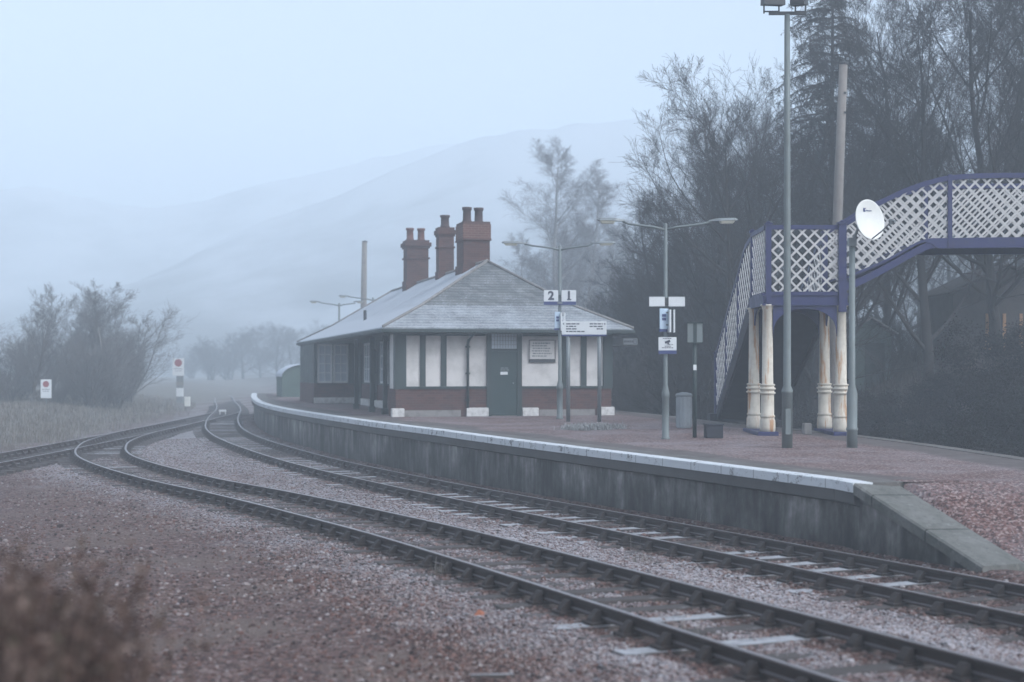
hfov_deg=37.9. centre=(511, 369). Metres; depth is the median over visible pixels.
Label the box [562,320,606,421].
station information sign
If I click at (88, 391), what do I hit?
bare shrub
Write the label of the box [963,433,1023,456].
bramble bush
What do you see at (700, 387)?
bare shrub
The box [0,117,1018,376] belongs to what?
hills
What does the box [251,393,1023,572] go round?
platform
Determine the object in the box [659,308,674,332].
blade sign
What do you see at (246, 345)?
bare tree
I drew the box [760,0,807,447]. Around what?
floodlight mast
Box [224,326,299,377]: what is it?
bare tree
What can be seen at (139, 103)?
sky
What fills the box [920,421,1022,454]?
bramble bush
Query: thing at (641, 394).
bare shrub
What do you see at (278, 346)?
bare tree
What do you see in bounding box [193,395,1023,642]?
railway track
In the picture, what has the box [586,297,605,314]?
bare shrub
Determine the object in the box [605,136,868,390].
bare tree
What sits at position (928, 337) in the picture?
bare tree
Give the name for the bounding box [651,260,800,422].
bare shrub
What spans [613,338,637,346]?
hanging sign
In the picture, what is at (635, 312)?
bare shrub
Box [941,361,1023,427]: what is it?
bramble bush
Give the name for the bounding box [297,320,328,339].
bare tree
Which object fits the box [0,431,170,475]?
railway track
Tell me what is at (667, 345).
camera notice
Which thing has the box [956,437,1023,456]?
bramble bush
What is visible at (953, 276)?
bare tree
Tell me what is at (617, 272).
bare shrub
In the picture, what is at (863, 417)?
bramble bush
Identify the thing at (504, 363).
door
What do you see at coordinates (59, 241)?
hills
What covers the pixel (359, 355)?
porch door
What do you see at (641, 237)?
bare tree
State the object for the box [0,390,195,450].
dry grass
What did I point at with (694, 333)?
notice post
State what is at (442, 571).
weed tufts
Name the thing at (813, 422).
bramble bush
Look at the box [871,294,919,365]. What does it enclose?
bare shrub
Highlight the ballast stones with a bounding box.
[0,435,1023,681]
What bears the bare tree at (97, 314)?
on the ground at (202, 392)
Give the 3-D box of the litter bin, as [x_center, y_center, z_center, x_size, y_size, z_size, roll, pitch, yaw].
[4.227,1.006,36.708,0.430,0.882,0.430,0,0,0]
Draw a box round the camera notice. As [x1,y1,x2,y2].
[658,337,676,353]
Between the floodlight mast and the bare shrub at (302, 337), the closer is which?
the floodlight mast
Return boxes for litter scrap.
[474,610,484,615]
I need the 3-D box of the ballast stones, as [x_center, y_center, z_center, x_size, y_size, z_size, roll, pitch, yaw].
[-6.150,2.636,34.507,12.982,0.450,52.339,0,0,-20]
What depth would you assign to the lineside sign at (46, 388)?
75.98 m
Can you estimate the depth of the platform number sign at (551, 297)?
42.78 m
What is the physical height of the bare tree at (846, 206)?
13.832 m
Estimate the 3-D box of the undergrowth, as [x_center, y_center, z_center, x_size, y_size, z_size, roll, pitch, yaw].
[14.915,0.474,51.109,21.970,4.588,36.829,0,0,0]
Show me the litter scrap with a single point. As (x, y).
(479, 612)
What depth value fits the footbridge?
33.66 m
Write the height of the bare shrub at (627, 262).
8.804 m
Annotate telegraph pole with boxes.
[361,240,367,306]
[829,61,848,427]
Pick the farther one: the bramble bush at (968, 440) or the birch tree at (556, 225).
the birch tree at (556, 225)
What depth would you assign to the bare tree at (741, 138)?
75.31 m
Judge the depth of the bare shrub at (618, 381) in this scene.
54.81 m
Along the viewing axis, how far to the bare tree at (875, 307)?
89.04 m
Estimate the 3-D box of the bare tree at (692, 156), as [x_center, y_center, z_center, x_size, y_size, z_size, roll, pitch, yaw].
[7.913,-4.628,59.864,7.556,13.886,6.929,0,0,42]
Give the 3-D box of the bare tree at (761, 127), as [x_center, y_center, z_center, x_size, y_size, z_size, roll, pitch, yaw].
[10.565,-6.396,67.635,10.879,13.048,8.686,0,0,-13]
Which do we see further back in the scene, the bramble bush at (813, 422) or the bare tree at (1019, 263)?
the bare tree at (1019, 263)
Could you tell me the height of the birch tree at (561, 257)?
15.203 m
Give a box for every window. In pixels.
[317,344,331,382]
[333,344,347,382]
[364,343,369,382]
[380,341,388,383]
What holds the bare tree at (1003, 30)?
on the ground at (202, 392)
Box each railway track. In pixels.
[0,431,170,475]
[57,410,1023,681]
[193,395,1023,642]
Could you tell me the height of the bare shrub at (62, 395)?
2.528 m
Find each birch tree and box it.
[495,231,543,284]
[497,135,619,314]
[536,225,591,301]
[542,158,638,314]
[583,216,637,308]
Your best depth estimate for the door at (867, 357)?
51.98 m
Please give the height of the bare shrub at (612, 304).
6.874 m
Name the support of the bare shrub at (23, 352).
on the ground at (202, 392)
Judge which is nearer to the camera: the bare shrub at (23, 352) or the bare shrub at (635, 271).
the bare shrub at (635, 271)
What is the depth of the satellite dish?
28.94 m
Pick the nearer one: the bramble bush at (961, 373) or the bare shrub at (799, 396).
the bramble bush at (961, 373)
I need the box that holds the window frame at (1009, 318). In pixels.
[983,314,1022,349]
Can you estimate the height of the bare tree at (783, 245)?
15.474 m
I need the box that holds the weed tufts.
[428,508,711,632]
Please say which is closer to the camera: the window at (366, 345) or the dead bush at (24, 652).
the dead bush at (24, 652)
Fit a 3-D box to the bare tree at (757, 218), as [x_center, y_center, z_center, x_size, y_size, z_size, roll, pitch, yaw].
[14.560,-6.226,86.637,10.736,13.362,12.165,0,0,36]
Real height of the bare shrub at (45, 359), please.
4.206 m
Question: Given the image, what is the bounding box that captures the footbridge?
[707,173,1023,435]
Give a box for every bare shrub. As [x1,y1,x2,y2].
[0,339,33,401]
[1,324,65,392]
[1,342,55,400]
[15,332,79,390]
[37,367,75,403]
[42,330,140,409]
[53,340,109,403]
[64,343,144,409]
[68,307,182,404]
[74,310,149,399]
[90,329,149,410]
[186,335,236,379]
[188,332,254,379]
[281,324,326,363]
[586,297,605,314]
[588,283,633,370]
[590,271,645,353]
[594,266,647,358]
[602,258,723,415]
[605,215,711,317]
[606,301,678,411]
[609,230,681,321]
[610,258,716,371]
[611,340,651,410]
[611,348,657,412]
[618,307,729,416]
[646,315,734,422]
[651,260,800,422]
[678,310,731,390]
[710,276,847,426]
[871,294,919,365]
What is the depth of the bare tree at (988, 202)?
90.58 m
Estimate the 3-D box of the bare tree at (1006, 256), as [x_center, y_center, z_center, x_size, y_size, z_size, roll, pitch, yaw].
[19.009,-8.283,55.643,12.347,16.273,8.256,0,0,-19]
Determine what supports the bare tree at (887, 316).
on the ground at (202, 392)
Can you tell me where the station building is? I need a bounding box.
[296,207,634,416]
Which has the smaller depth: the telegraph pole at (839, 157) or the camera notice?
the camera notice
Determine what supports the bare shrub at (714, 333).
on the ground at (202, 392)
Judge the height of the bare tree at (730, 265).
14.052 m
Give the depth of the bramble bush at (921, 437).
38.20 m
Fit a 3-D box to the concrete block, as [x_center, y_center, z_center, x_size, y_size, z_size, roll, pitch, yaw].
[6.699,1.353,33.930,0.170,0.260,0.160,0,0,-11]
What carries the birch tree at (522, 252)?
on the ground at (202, 392)
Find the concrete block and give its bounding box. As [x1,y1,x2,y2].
[802,423,811,433]
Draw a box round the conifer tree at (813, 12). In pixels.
[749,0,910,285]
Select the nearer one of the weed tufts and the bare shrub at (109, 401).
the weed tufts
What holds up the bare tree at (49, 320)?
on the ground at (202, 392)
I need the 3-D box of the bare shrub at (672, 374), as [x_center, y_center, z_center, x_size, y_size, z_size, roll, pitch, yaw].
[6.111,0.402,52.154,4.684,5.266,4.621,0,0,35]
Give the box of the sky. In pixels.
[0,0,1023,207]
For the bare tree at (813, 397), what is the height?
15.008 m
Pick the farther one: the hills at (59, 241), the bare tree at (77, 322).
the hills at (59, 241)
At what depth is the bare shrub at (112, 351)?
89.79 m
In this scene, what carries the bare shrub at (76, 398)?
on the ground at (202, 392)
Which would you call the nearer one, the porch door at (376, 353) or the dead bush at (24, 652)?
the dead bush at (24, 652)
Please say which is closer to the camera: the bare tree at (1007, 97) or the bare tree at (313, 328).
the bare tree at (1007, 97)
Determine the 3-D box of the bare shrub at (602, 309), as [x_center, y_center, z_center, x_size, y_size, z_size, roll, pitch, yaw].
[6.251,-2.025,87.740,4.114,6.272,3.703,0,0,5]
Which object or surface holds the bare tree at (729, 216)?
on the ground at (202, 392)
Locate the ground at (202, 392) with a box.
[0,354,1023,681]
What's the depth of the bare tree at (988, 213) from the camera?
69.71 m
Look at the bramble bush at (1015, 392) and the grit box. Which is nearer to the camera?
the grit box
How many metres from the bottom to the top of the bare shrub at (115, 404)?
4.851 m
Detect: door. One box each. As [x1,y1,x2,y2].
[358,354,360,403]
[376,353,376,399]
[492,351,516,414]
[865,343,884,388]
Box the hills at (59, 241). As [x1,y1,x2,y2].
[0,144,455,324]
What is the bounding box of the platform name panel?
[649,296,685,306]
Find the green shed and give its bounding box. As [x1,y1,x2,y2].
[846,316,898,392]
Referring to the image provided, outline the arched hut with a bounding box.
[276,364,299,396]
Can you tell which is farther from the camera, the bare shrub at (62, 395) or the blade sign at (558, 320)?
the bare shrub at (62, 395)
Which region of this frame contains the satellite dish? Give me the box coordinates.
[846,199,895,447]
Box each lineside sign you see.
[41,379,51,407]
[173,358,189,410]
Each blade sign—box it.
[554,312,564,330]
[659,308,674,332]
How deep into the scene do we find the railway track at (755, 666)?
16.83 m
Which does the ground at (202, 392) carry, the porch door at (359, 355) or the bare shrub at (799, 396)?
the bare shrub at (799, 396)
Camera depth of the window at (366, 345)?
58.82 m
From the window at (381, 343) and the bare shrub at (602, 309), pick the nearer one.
the window at (381, 343)
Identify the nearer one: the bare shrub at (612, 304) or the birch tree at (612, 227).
the bare shrub at (612, 304)
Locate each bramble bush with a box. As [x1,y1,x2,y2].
[793,404,876,429]
[857,406,896,429]
[863,418,996,443]
[887,427,934,442]
[916,357,1020,405]
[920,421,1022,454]
[922,313,1023,379]
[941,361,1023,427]
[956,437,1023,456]
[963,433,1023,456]
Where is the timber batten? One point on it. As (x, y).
(494, 676)
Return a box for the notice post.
[687,322,702,436]
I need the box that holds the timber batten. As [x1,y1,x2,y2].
[471,673,513,679]
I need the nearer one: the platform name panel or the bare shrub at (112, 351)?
the platform name panel
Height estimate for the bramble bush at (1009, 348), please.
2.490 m
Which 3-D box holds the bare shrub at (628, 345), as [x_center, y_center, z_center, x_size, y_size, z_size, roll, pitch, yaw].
[5.615,0.168,59.676,4.845,5.764,4.361,0,0,14]
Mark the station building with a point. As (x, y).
(473, 333)
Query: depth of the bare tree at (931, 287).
89.81 m
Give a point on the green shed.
(860, 364)
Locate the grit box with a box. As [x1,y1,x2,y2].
[703,423,723,437]
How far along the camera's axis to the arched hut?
75.85 m
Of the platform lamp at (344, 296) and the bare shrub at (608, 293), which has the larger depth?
the bare shrub at (608, 293)
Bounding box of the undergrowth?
[775,347,1023,438]
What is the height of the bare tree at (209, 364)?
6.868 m
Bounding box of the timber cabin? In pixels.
[913,263,1023,371]
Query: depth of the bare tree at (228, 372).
224.15 m
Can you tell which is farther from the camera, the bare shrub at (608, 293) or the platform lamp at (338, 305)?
the bare shrub at (608, 293)
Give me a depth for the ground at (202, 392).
19.31 m
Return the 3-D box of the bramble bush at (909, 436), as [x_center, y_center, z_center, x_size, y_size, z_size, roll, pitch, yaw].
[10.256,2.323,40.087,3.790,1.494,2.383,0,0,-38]
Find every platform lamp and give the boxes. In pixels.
[310,301,363,320]
[339,295,374,300]
[502,241,614,418]
[597,218,737,438]
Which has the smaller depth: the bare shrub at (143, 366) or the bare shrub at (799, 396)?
the bare shrub at (799, 396)
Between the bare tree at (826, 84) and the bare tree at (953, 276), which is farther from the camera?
the bare tree at (953, 276)
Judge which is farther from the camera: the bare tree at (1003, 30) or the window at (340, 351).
the window at (340, 351)
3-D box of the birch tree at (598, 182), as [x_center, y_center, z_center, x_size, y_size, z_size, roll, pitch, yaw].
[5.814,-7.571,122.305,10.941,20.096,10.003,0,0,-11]
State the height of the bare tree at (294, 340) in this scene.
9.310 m
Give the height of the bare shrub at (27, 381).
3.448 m
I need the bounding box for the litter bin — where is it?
[675,392,692,427]
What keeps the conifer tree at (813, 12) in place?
on the ground at (202, 392)
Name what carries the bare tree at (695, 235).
on the ground at (202, 392)
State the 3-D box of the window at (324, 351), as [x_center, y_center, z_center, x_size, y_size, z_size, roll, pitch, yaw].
[-7.792,-0.232,62.139,0.620,1.620,0.057,0,0,-14]
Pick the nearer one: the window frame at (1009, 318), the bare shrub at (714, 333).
the window frame at (1009, 318)
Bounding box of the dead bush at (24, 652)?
[0,530,215,681]
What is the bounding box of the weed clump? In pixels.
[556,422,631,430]
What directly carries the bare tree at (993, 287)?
on the ground at (202, 392)
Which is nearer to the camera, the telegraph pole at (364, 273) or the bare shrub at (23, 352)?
the telegraph pole at (364, 273)
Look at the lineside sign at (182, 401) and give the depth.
96.87 m
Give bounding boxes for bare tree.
[0,283,99,401]
[0,321,39,371]
[40,290,153,376]
[50,279,197,403]
[204,329,286,378]
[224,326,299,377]
[228,322,309,378]
[238,321,303,373]
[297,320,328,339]
[577,184,698,363]
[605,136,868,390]
[608,51,915,423]
[617,81,873,301]
[641,80,797,348]
[669,214,709,276]
[673,189,792,291]
[674,17,966,317]
[677,108,798,290]
[685,148,825,287]
[686,0,1017,421]
[731,0,1023,386]
[748,0,1023,366]
[774,80,944,348]
[774,132,869,304]
[790,145,960,341]
[793,0,995,361]
[862,0,1023,270]
[873,108,975,352]
[897,115,1011,320]
[902,93,1023,316]
[913,0,1023,260]
[918,0,1023,256]
[941,141,1022,265]
[944,105,1023,274]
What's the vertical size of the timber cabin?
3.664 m
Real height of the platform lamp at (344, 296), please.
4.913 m
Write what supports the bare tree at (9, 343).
on the ground at (202, 392)
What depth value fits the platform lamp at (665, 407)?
31.89 m
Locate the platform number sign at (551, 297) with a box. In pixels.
[544,290,575,304]
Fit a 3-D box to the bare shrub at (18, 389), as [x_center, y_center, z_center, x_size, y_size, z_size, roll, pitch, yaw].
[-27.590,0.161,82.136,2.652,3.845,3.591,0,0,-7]

